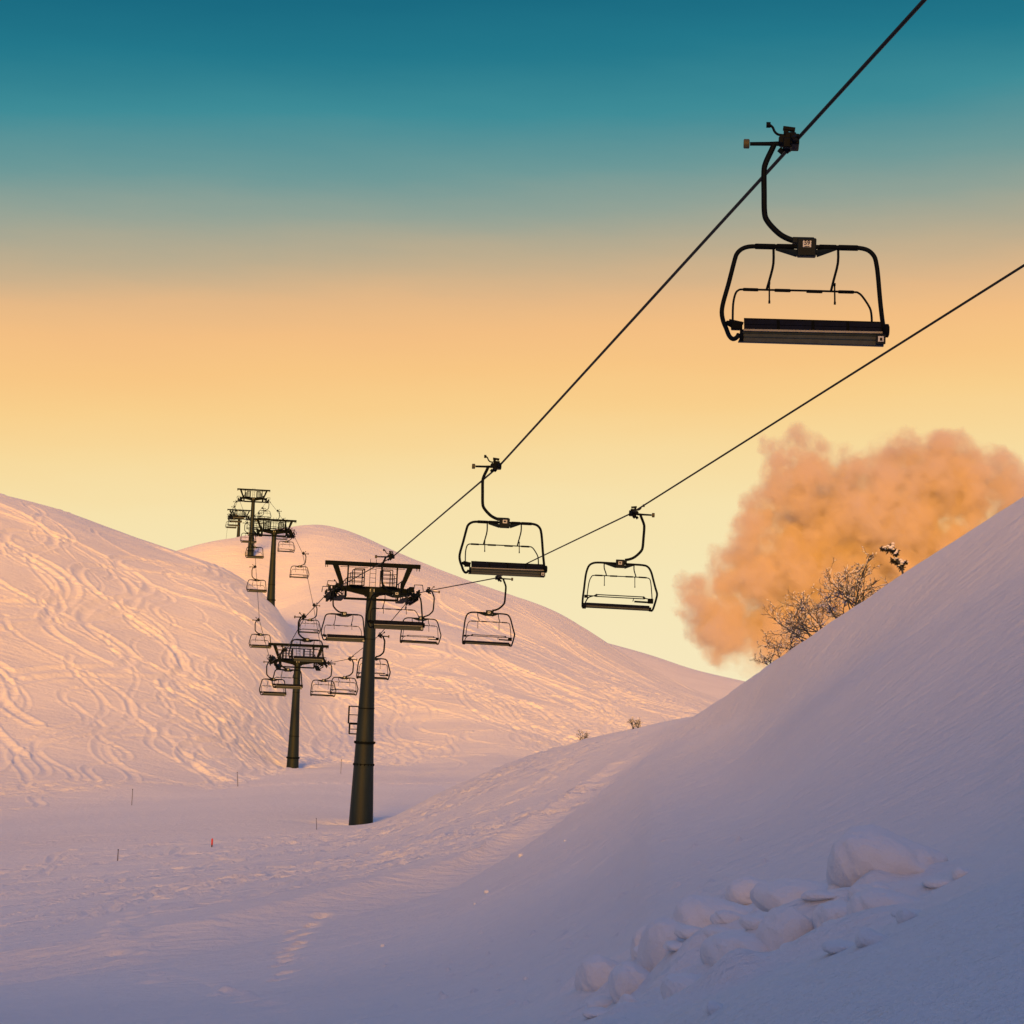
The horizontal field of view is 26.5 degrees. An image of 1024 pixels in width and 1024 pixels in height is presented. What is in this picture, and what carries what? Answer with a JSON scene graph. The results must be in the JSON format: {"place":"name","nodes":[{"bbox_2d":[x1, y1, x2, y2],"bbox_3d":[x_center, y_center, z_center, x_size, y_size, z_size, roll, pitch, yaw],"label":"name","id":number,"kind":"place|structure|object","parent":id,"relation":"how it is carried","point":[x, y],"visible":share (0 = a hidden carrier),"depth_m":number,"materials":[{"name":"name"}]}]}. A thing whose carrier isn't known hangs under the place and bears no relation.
{"place":"outdoors","nodes":[
{"label":"outdoors","id":0,"kind":"place"},
{"bbox_2d":[0,493,1023,1023],"bbox_3d":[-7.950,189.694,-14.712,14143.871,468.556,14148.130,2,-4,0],"label":"snow ground","id":1,"kind":"structure","parent":0,"point":[128,663],"depth_m":65.66,"materials":[{"name":"white snow"}]},
{"bbox_2d":[227,509,250,536],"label":"lift mast","id":2,"kind":"object","parent":1,"relation":"on","point":[238,527],"visible":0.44,"depth_m":481.71,"materials":[{"name":"black metal"}]},
{"bbox_2d":[237,488,269,555],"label":"lift mast","id":3,"kind":"object","parent":1,"relation":"on","point":[254,499],"visible":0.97,"depth_m":358.66,"materials":[{"name":"black metal"}]},
{"bbox_2d":[252,518,296,606],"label":"lift mast","id":4,"kind":"object","parent":1,"relation":"on","point":[271,581],"visible":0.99,"depth_m":273.01,"materials":[{"name":"grey metal"}]},
{"bbox_2d":[267,643,328,767],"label":"lift mast","id":5,"kind":"object","parent":1,"relation":"on","point":[292,757],"visible":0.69,"depth_m":194.91,"materials":[{"name":"black metal"}]},
{"bbox_2d":[321,559,423,824],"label":"lift mast","id":6,"kind":"object","parent":1,"relation":"on","point":[361,807],"visible":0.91,"depth_m":122.72,"materials":[{"name":"black metal"}]},
{"bbox_2d":[226,0,926,661],"bbox_3d":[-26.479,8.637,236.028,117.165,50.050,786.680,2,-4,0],"label":"haul rope","id":7,"kind":"object","parent":6,"relation":"attached to","point":[840,92],"visible":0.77,"depth_m":35.70,"materials":[{"name":"metal"}]},
{"bbox_2d":[225,514,236,528],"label":"chairlift chair","id":8,"kind":"object","parent":7,"relation":"hanging from","point":[227,524],"visible":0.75,"depth_m":456.85,"materials":[{"name":"paint"}]},
{"bbox_2d":[228,510,238,525],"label":"chairlift chair","id":9,"kind":"object","parent":7,"relation":"hanging from","point":[232,519],"visible":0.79,"depth_m":428.81,"materials":[{"name":"paint"}]},
{"bbox_2d":[229,505,241,522],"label":"chairlift chair","id":10,"kind":"object","parent":7,"relation":"hanging from","point":[235,515],"visible":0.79,"depth_m":400.84,"materials":[{"name":"paint"}]},
{"bbox_2d":[231,500,244,518],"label":"chairlift chair","id":11,"kind":"object","parent":7,"relation":"hanging from","point":[240,517],"visible":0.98,"depth_m":374.82,"materials":[{"name":"paint"}]},
{"bbox_2d":[240,521,255,542],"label":"chairlift chair","id":12,"kind":"object","parent":7,"relation":"hanging from","point":[245,541],"visible":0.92,"depth_m":313.44,"materials":[{"name":"paint"}]},
{"bbox_2d":[245,533,263,558],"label":"chairlift chair","id":13,"kind":"object","parent":7,"relation":"hanging from","point":[257,557],"visible":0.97,"depth_m":270.18,"materials":[{"name":"paint"}]},
{"bbox_2d":[246,564,266,592],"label":"chairlift chair","id":14,"kind":"object","parent":7,"relation":"hanging from","point":[259,590],"visible":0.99,"depth_m":246.90,"materials":[{"name":"paint"}]},
{"bbox_2d":[249,618,270,648],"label":"chairlift chair","id":15,"kind":"object","parent":7,"relation":"hanging from","point":[255,645],"visible":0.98,"depth_m":224.49,"materials":[{"name":"paint"}]},
{"bbox_2d":[259,658,286,695],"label":"chairlift chair","id":16,"kind":"object","parent":7,"relation":"hanging from","point":[269,693],"visible":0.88,"depth_m":186.22,"materials":[{"name":"paint"}]},
{"bbox_2d":[272,646,302,688],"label":"chairlift chair","id":17,"kind":"object","parent":7,"relation":"hanging from","point":[291,686],"visible":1,"depth_m":162.41,"materials":[{"name":"paint"}]},
{"bbox_2d":[288,612,324,661],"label":"chairlift chair","id":18,"kind":"object","parent":7,"relation":"hanging from","point":[308,658],"visible":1,"depth_m":140.59,"materials":[{"name":"paint"}]},
{"bbox_2d":[321,579,365,642],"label":"chairlift chair","id":19,"kind":"object","parent":7,"relation":"hanging from","point":[345,638],"visible":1,"depth_m":111.71,"materials":[{"name":"paint"}]},
{"bbox_2d":[366,549,424,630],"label":"chairlift chair","id":20,"kind":"object","parent":7,"relation":"hanging from","point":[399,625],"visible":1,"depth_m":85.81,"materials":[{"name":"paint"}]},
{"bbox_2d":[458,455,546,577],"bbox_3d":[-0.195,0.106,57.208,2.343,3.183,0.766,3,-4,-2],"label":"chairlift chair","id":21,"kind":"object","parent":7,"relation":"hanging from","point":[507,569],"visible":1,"depth_m":56.96,"materials":[{"name":"paint"}]},
{"bbox_2d":[720,122,889,346],"bbox_3d":[4.121,-3.881,30.421,2.342,3.183,0.766,2,-4,6],"label":"chairlift chair","id":22,"kind":"object","parent":7,"relation":"hanging from","point":[871,333],"visible":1,"depth_m":30.20,"materials":[{"name":"paint"}]},
{"bbox_2d":[248,264,1023,663],"bbox_3d":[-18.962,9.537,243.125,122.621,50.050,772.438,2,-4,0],"label":"haul rope","id":23,"kind":"object","parent":6,"relation":"attached to","point":[748,438],"visible":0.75,"depth_m":51.09,"materials":[{"name":"metal"}]},
{"bbox_2d":[258,502,270,518],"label":"chairlift chair","id":24,"kind":"object","parent":23,"relation":"hanging from","point":[265,511],"visible":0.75,"depth_m":366.86,"materials":[{"name":"paint"}]},
{"bbox_2d":[267,509,281,528],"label":"chairlift chair","id":25,"kind":"object","parent":23,"relation":"hanging from","point":[277,521],"visible":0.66,"depth_m":340.69,"materials":[{"name":"paint"}]},
{"bbox_2d":[277,528,294,552],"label":"chairlift chair","id":26,"kind":"object","parent":23,"relation":"hanging from","point":[291,550],"visible":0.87,"depth_m":284.35,"materials":[{"name":"paint"}]},
{"bbox_2d":[289,551,308,578],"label":"chairlift chair","id":27,"kind":"object","parent":23,"relation":"hanging from","point":[301,566],"visible":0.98,"depth_m":255.15,"materials":[{"name":"paint"}]},
{"bbox_2d":[299,603,320,633],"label":"chairlift chair","id":28,"kind":"object","parent":23,"relation":"hanging from","point":[311,623],"visible":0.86,"depth_m":224.67,"materials":[{"name":"paint"}]},
{"bbox_2d":[310,660,335,696],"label":"chairlift chair","id":29,"kind":"object","parent":23,"relation":"hanging from","point":[324,680],"visible":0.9,"depth_m":192.28,"materials":[{"name":"paint"}]},
{"bbox_2d":[330,656,357,695],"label":"chairlift chair","id":30,"kind":"object","parent":23,"relation":"hanging from","point":[345,677],"visible":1,"depth_m":177.37,"materials":[{"name":"paint"}]},
{"bbox_2d":[356,631,390,679],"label":"chairlift chair","id":31,"kind":"object","parent":23,"relation":"hanging from","point":[376,659],"visible":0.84,"depth_m":145.61,"materials":[{"name":"paint"}]},
{"bbox_2d":[400,586,440,644],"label":"chairlift chair","id":32,"kind":"object","parent":23,"relation":"hanging from","point":[416,641],"visible":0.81,"depth_m":119.82,"materials":[{"name":"paint"}]},
{"bbox_2d":[462,575,514,646],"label":"chairlift chair","id":33,"kind":"object","parent":23,"relation":"hanging from","point":[486,613],"visible":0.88,"depth_m":93.56,"materials":[{"name":"paint"}]},
{"bbox_2d":[581,504,657,611],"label":"chairlift chair","id":34,"kind":"object","parent":23,"relation":"hanging from","point":[618,563],"visible":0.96,"depth_m":65.23,"materials":[{"name":"paint"}]},
{"bbox_2d":[578,729,588,740],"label":"bare shrub","id":35,"kind":"object","parent":1,"relation":"on","point":[584,736],"visible":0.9,"depth_m":108.22,"materials":[{"name":"brown plant"}]},
{"bbox_2d":[582,1007,608,1018],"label":"snow mound","id":36,"kind":"object","parent":1,"relation":"on","point":[590,1012],"visible":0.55,"depth_m":17.86,"materials":[{"name":"white snow"}]},
{"bbox_2d":[574,955,619,990],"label":"snow mound","id":37,"kind":"object","parent":1,"relation":"on","point":[592,972],"visible":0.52,"depth_m":20.93,"materials":[{"name":"white snow"}]},
{"bbox_2d":[587,995,613,1007],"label":"snow mound","id":38,"kind":"object","parent":1,"relation":"on","point":[600,1001],"visible":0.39,"depth_m":18.40,"materials":[{"name":"white snow"}]},
{"bbox_2d":[618,994,638,1002],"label":"snow mound","id":39,"kind":"object","parent":1,"relation":"on","point":[627,997],"visible":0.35,"depth_m":17.12,"materials":[{"name":"white snow"}]},
{"bbox_2d":[608,961,649,1002],"bbox_3d":[1.058,3.991,18.274,0.493,0.400,0.500,3,-4,-5],"label":"snow mound","id":40,"kind":"object","parent":1,"relation":"on","point":[626,977],"visible":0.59,"depth_m":18.11,"materials":[{"name":"white snow"}]},
{"bbox_2d":[627,717,641,728],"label":"bare shrub","id":41,"kind":"object","parent":1,"relation":"on","point":[637,722],"visible":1,"depth_m":103.85,"materials":[{"name":"brown plant"}]},
{"bbox_2d":[630,925,646,959],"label":"snow mound","id":42,"kind":"object","parent":1,"relation":"on","point":[636,936],"visible":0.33,"depth_m":21.19,"materials":[{"name":"white snow"}]},
{"bbox_2d":[637,918,685,971],"bbox_3d":[1.430,3.810,18.709,0.624,0.617,0.658,3,-5,-14],"label":"snow mound","id":43,"kind":"object","parent":1,"relation":"on","point":[656,934],"visible":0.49,"depth_m":18.52,"materials":[{"name":"white snow"}]},
{"bbox_2d":[663,940,681,951],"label":"snow mound","id":44,"kind":"object","parent":1,"relation":"on","point":[671,945],"visible":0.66,"depth_m":17.90,"materials":[{"name":"white snow"}]},
{"bbox_2d":[660,973,700,999],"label":"snow mound","id":45,"kind":"object","parent":1,"relation":"on","point":[672,984],"visible":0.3,"depth_m":14.94,"materials":[{"name":"white snow"}]},
{"bbox_2d":[674,925,700,938],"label":"snow mound","id":46,"kind":"object","parent":1,"relation":"on","point":[684,931],"visible":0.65,"depth_m":17.95,"materials":[{"name":"white snow"}]},
{"bbox_2d":[671,894,752,927],"bbox_3d":[1.942,3.868,20.443,0.891,0.491,0.918,2,-4,-1],"label":"snow mound","id":47,"kind":"object","parent":1,"relation":"on","point":[696,910],"visible":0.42,"depth_m":20.20,"materials":[{"name":"white snow"}]},
{"bbox_2d":[706,1000,722,1014],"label":"snow mound","id":48,"kind":"object","parent":1,"relation":"on","point":[712,1006],"visible":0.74,"depth_m":9.08,"materials":[{"name":"white snow"}]},
{"bbox_2d":[710,910,743,923],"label":"snow mound","id":49,"kind":"object","parent":1,"relation":"on","point":[721,916],"visible":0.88,"depth_m":17.87,"materials":[{"name":"white snow"}]},
{"bbox_2d":[700,930,768,965],"bbox_3d":[1.721,3.195,15.683,0.666,0.332,0.637,4,-5,-14],"label":"snow mound","id":50,"kind":"object","parent":1,"relation":"on","point":[715,948],"visible":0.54,"depth_m":15.51,"materials":[{"name":"white snow"}]},
{"bbox_2d":[725,876,764,904],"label":"snow mound","id":51,"kind":"object","parent":1,"relation":"on","point":[738,890],"visible":0.48,"depth_m":21.28,"materials":[{"name":"white snow"}]},
{"bbox_2d":[739,914,763,929],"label":"snow mound","id":52,"kind":"object","parent":1,"relation":"on","point":[749,921],"visible":0.65,"depth_m":16.12,"materials":[{"name":"white snow"}]},
{"bbox_2d":[754,912,767,915],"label":"snow mound","id":53,"kind":"object","parent":1,"relation":"on","point":[760,913],"visible":0.11,"depth_m":16.82,"materials":[{"name":"white snow"}]},
{"bbox_2d":[750,636,783,664],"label":"bare shrub","id":54,"kind":"object","parent":1,"relation":"on","point":[763,657],"visible":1,"depth_m":74.78,"materials":[{"name":"brown plant"}]},
{"bbox_2d":[757,609,804,652],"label":"bare shrub","id":55,"kind":"object","parent":1,"relation":"on","point":[780,643],"visible":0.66,"depth_m":69.51,"materials":[{"name":"brown plant"}]},
{"bbox_2d":[755,906,813,950],"bbox_3d":[2.015,3.062,15.590,0.494,0.458,0.466,4,-5,-22],"label":"snow mound","id":56,"kind":"object","parent":1,"relation":"on","point":[778,927],"visible":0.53,"depth_m":15.43,"materials":[{"name":"white snow"}]},
{"bbox_2d":[750,878,827,911],"bbox_3d":[2.540,3.344,18.803,0.914,0.339,0.970,4,-5,-15],"label":"snow mound","id":57,"kind":"object","parent":1,"relation":"on","point":[766,896],"visible":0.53,"depth_m":18.52,"materials":[{"name":"white snow"}]},
{"bbox_2d":[762,589,831,653],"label":"bare shrub","id":58,"kind":"object","parent":1,"relation":"on","point":[799,608],"visible":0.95,"depth_m":67.99,"materials":[{"name":"brown plant"}]},
{"bbox_2d":[801,890,837,900],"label":"snow mound","id":59,"kind":"object","parent":1,"relation":"on","point":[814,895],"visible":1,"depth_m":16.08,"materials":[{"name":"white snow"}]},
{"bbox_2d":[812,900,847,928],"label":"snow mound","id":60,"kind":"object","parent":1,"relation":"on","point":[827,911],"visible":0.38,"depth_m":15.20,"materials":[{"name":"white snow"}]},
{"bbox_2d":[809,591,854,618],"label":"bare shrub","id":61,"kind":"object","parent":1,"relation":"on","point":[830,611],"visible":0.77,"depth_m":66.04,"materials":[{"name":"brown plant"}]},
{"bbox_2d":[827,885,840,889],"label":"snow mound","id":62,"kind":"object","parent":1,"relation":"on","point":[829,887],"visible":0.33,"depth_m":17.22,"materials":[{"name":"white snow"}]},
{"bbox_2d":[822,940,854,953],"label":"snow mound","id":63,"kind":"object","parent":1,"relation":"on","point":[833,946],"visible":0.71,"depth_m":8.97,"materials":[{"name":"white snow"}]},
{"bbox_2d":[812,546,887,610],"bbox_3d":[10.011,2.009,64.464,2.771,2.003,1.594,-1,-5,34],"label":"bare shrub","id":64,"kind":"object","parent":1,"relation":"on","point":[847,591],"visible":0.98,"depth_m":64.40,"materials":[{"name":"brown plant"}]},
{"bbox_2d":[855,928,885,947],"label":"snow mound","id":65,"kind":"object","parent":1,"relation":"on","point":[866,937],"visible":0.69,"depth_m":8.72,"materials":[{"name":"white snow"}]},
{"bbox_2d":[847,887,922,914],"bbox_3d":[2.570,2.681,14.732,0.580,0.261,0.544,1,-5,14],"label":"snow mound","id":66,"kind":"object","parent":1,"relation":"on","point":[868,898],"visible":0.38,"depth_m":14.58,"materials":[{"name":"white snow"}]},
{"bbox_2d":[826,825,947,887],"bbox_3d":[2.977,2.805,17.313,0.975,0.592,0.905,1,-5,16],"label":"snow mound","id":67,"kind":"object","parent":1,"relation":"on","point":[856,853],"visible":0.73,"depth_m":17.02,"materials":[{"name":"white snow"}]},
{"bbox_2d":[879,542,908,573],"bbox_3d":[10.853,1.385,61.697,0.849,1.035,0.352,2,-4,0],"label":"snowy fir","id":68,"kind":"object","parent":1,"relation":"on","point":[899,563],"visible":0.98,"depth_m":61.64,"materials":[{"name":"white plant"}]},
{"bbox_2d":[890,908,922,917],"bbox_3d":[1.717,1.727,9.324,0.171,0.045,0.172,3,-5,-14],"label":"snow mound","id":69,"kind":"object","parent":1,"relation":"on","point":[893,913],"visible":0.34,"depth_m":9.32,"materials":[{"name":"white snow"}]},
{"bbox_2d":[896,908,917,922],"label":"snow mound","id":70,"kind":"object","parent":1,"relation":"on","point":[903,914],"visible":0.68,"depth_m":9.00,"materials":[{"name":"white snow"}]},
{"bbox_2d":[922,878,950,888],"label":"snow mound","id":71,"kind":"object","parent":1,"relation":"on","point":[932,883],"visible":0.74,"depth_m":15.55,"materials":[{"name":"white snow"}]},
{"bbox_2d":[952,867,970,879],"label":"snow mound","id":72,"kind":"object","parent":1,"relation":"on","point":[958,872],"visible":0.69,"depth_m":15.50,"materials":[{"name":"white snow"}]},
{"bbox_2d":[0,0,1023,680],"label":"sky","id":73,"kind":"structure","parent":0,"point":[336,259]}
]}

